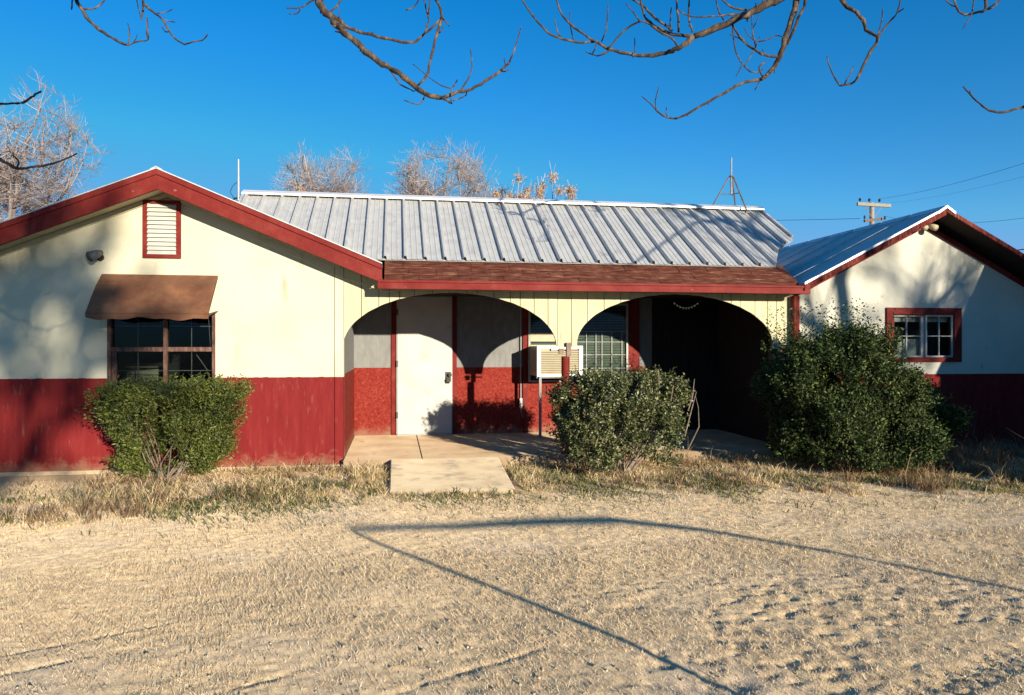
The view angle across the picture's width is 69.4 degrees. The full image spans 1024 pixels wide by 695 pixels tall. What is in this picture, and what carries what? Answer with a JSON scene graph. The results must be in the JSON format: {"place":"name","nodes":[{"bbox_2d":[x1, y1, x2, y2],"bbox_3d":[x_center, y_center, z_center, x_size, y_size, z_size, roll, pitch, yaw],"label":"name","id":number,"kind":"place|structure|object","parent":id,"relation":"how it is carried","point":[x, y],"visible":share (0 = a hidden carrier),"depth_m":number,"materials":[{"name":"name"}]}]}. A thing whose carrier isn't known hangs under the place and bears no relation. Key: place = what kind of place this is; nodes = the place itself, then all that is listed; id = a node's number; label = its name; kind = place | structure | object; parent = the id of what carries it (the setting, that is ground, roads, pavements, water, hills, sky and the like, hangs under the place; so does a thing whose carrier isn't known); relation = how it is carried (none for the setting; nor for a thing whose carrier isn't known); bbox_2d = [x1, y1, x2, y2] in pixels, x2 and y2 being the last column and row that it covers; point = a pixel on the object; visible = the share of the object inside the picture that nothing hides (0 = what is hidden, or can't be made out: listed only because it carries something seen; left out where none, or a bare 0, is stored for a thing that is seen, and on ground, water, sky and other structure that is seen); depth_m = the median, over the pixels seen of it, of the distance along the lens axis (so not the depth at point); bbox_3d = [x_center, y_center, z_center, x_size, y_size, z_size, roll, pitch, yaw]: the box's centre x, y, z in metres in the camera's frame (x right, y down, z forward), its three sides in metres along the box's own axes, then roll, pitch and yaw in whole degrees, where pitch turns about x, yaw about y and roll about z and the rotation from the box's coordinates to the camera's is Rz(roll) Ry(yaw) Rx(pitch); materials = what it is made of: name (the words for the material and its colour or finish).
{"place":"outdoors","nodes":[
{"label":"outdoors","id":0,"kind":"place"},
{"bbox_2d":[127,366,162,384],"bbox_3d":[-4.297,0.451,8.687,0.350,0.458,0.315,0,0,-9],"label":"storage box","id":1,"kind":"object","parent":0,"point":[143,373],"visible":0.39,"depth_m":8.58,"materials":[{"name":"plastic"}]},
{"bbox_2d":[0,450,1023,694],"bbox_3d":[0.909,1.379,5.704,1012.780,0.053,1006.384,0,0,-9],"label":"ground","id":2,"kind":"structure","parent":0,"point":[294,664],"depth_m":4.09,"materials":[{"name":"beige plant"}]},
{"bbox_2d":[0,66,113,220],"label":"bare tree","id":3,"kind":"object","parent":2,"relation":"on","point":[12,199],"visible":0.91,"depth_m":19.73,"materials":[{"name":"plant"}]},
{"bbox_2d":[74,371,256,484],"bbox_3d":[-3.485,0.832,7.516,1.683,1.185,1.292,0,0,-9],"label":"clipped shrub","id":4,"kind":"object","parent":2,"relation":"on","point":[143,397],"visible":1,"depth_m":7.31,"materials":[{"name":"green plant"}]},
{"bbox_2d":[0,0,520,169],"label":"bare tree","id":5,"kind":"object","parent":2,"relation":"on","point":[335,23],"visible":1,"depth_m":8.42,"materials":[{"name":"brown plant"}]},
{"bbox_2d":[295,180,309,191],"bbox_3d":[-4.857,-1.209,16.976,0.615,5.383,0.369,0,0,44],"label":"seed tree","id":6,"kind":"object","parent":2,"relation":"on","point":[302,187],"visible":0.16,"depth_m":16.87,"materials":[{"name":"beige plant"}]},
{"bbox_2d":[271,139,371,193],"bbox_3d":[-7.728,-3.425,30.084,4.085,10.019,4.324,0,0,-30],"label":"bare tree","id":7,"kind":"object","parent":2,"relation":"on","point":[308,173],"visible":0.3,"depth_m":29.37,"materials":[{"name":"plant"}]},
{"bbox_2d":[384,135,507,197],"bbox_3d":[-2.736,-3.515,30.078,5.013,10.200,4.412,0,0,-9],"label":"bare tree","id":8,"kind":"object","parent":2,"relation":"on","point":[413,188],"visible":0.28,"depth_m":29.28,"materials":[{"name":"plant"}]},
{"bbox_2d":[389,457,514,493],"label":"path","id":9,"kind":"structure","parent":2,"relation":"on","point":[441,475],"depth_m":7.57,"materials":[{"name":"concrete"}]},
{"bbox_2d":[0,166,1023,476],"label":"house","id":10,"kind":"structure","parent":2,"relation":"on","point":[330,324],"depth_m":9.39,"materials":[{"name":"beige paint"}]},
{"bbox_2d":[86,250,103,261],"bbox_3d":[-4.531,-0.997,8.051,0.118,0.137,0.209,0,0,15],"label":"flood lamp","id":11,"kind":"object","parent":10,"relation":"attached to","point":[93,255],"visible":1,"depth_m":8.00,"materials":[{"name":"metal"}]},
{"bbox_2d":[107,314,214,405],"bbox_3d":[-3.907,0.130,8.286,1.134,1.020,0.150,0,0,-9],"label":"window","id":12,"kind":"structure","parent":10,"relation":"in","point":[113,370],"depth_m":8.25,"materials":[{"name":"brown wood"}]},
{"bbox_2d":[230,159,239,201],"bbox_3d":[-3.776,-2.105,10.166,0.242,0.970,0.088,0,0,-9],"label":"antenna pole","id":13,"kind":"object","parent":10,"relation":"attached to","point":[238,187],"visible":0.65,"depth_m":10.18,"materials":[{"name":"grey metal"}]},
{"bbox_2d":[396,296,451,435],"bbox_3d":[-1.278,0.260,10.818,0.814,2.040,0.109,0,0,-9],"label":"door","id":14,"kind":"structure","parent":10,"relation":"in","point":[423,323],"depth_m":10.83,"materials":[{"name":"white paint"}]},
{"bbox_2d":[528,304,627,381],"bbox_3d":[1.011,-0.075,11.226,1.550,1.190,0.069,0,0,-9],"label":"window","id":15,"kind":"structure","parent":10,"relation":"in","point":[603,339],"depth_m":11.30,"materials":[{"name":"white metal"}]},
{"bbox_2d":[713,158,749,212],"bbox_3d":[3.317,-2.467,11.338,0.560,0.885,0.520,0,0,-9],"label":"antenna tripod","id":16,"kind":"object","parent":10,"relation":"on","point":[732,191],"visible":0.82,"depth_m":11.34,"materials":[{"name":"grey metal"}]},
{"bbox_2d":[886,307,961,361],"bbox_3d":[5.380,-0.150,9.853,1.090,0.757,0.340,0,0,-9],"label":"window","id":17,"kind":"structure","parent":10,"relation":"in","point":[919,334],"depth_m":9.76,"materials":[{"name":"red paint"}]},
{"bbox_2d":[921,223,938,230],"bbox_3d":[5.383,-1.592,9.613,0.237,0.175,0.209,0,0,-9],"label":"security light","id":18,"kind":"object","parent":10,"relation":"attached to","point":[933,227],"visible":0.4,"depth_m":9.54,"materials":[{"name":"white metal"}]},
{"bbox_2d":[0,429,1023,525],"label":"dead weeds","id":19,"kind":"object","parent":2,"relation":"on","point":[1001,458],"visible":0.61,"depth_m":7.49,"materials":[{"name":"brown plant"}]},
{"bbox_2d":[0,456,1023,546],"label":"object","id":20,"kind":"object","parent":2,"relation":"on","point":[737,484],"visible":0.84,"depth_m":6.91,"materials":[{"name":"brown plant"}]},
{"bbox_2d":[0,480,1023,694],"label":"pebbles","id":21,"kind":"object","parent":2,"relation":"on","point":[542,669],"visible":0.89,"depth_m":3.98,"materials":[{"name":"gravel"}]},
{"bbox_2d":[1,445,1023,530],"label":"dry grass","id":22,"kind":"structure","parent":2,"relation":"on","point":[369,471],"depth_m":7.37,"materials":[{"name":"plant"}]},
{"bbox_2d":[488,167,545,198],"bbox_3d":[0.095,-1.423,17.953,1.373,5.811,1.175,0,0,-9],"label":"seed tree","id":23,"kind":"object","parent":2,"relation":"on","point":[520,195],"visible":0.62,"depth_m":17.94,"materials":[{"name":"beige plant"}]},
{"bbox_2d":[534,161,566,199],"bbox_3d":[0.852,-1.522,17.960,0.827,6.009,1.135,0,0,-9],"label":"seed tree","id":24,"kind":"object","parent":2,"relation":"on","point":[556,178],"visible":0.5,"depth_m":17.92,"materials":[{"name":"beige plant"}]},
{"bbox_2d":[343,429,797,468],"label":"porch slab","id":25,"kind":"structure","parent":2,"relation":"on","point":[520,448],"depth_m":9.47,"materials":[{"name":"concrete"}]},
{"bbox_2d":[530,346,582,436],"bbox_3d":[0.641,0.627,10.845,0.671,1.305,0.591,0,0,-9],"label":"air conditioner","id":26,"kind":"object","parent":25,"relation":"on","point":[545,361],"visible":0.87,"depth_m":10.56,"materials":[{"name":"plastic"}]},
{"bbox_2d":[561,178,579,199],"bbox_3d":[1.486,-1.357,18.552,0.468,5.680,0.850,0,0,13],"label":"seed tree","id":27,"kind":"object","parent":2,"relation":"on","point":[570,189],"visible":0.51,"depth_m":18.27,"materials":[{"name":"beige plant"}]},
{"bbox_2d":[541,363,698,474],"bbox_3d":[1.207,0.804,8.151,1.729,1.257,1.409,0,0,-9],"label":"bushy shrub","id":28,"kind":"object","parent":2,"relation":"on","point":[610,394],"visible":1,"depth_m":7.77,"materials":[{"name":"green plant"}]},
{"bbox_2d":[522,0,1023,119],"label":"bare tree","id":29,"kind":"object","parent":2,"relation":"on","point":[754,10],"visible":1,"depth_m":7.65,"materials":[{"name":"brown plant"}]},
{"bbox_2d":[746,298,978,474],"bbox_3d":[3.909,0.429,8.325,2.442,2.009,1.744,0,0,-9],"label":"tall shrub","id":30,"kind":"object","parent":2,"relation":"on","point":[794,383],"visible":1,"depth_m":7.87,"materials":[{"name":"green plant"}]},
{"bbox_2d":[857,198,890,224],"bbox_3d":[19.489,-3.173,39.946,1.956,9.707,0.463,0,0,-14],"label":"utility pole","id":31,"kind":"object","parent":2,"relation":"on","point":[872,218],"visible":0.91,"depth_m":39.88,"materials":[{"name":"brown wood"}]},
{"bbox_2d":[881,163,1023,198],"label":"power line","id":32,"kind":"object","parent":31,"relation":"attached to","point":[961,181],"visible":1,"depth_m":26.72,"materials":[{"name":"black metal"}]},
{"bbox_2d":[0,0,1023,252],"label":"sky","id":33,"kind":"structure","parent":0,"point":[802,146],"materials":[{"name":"blue"}]}
]}

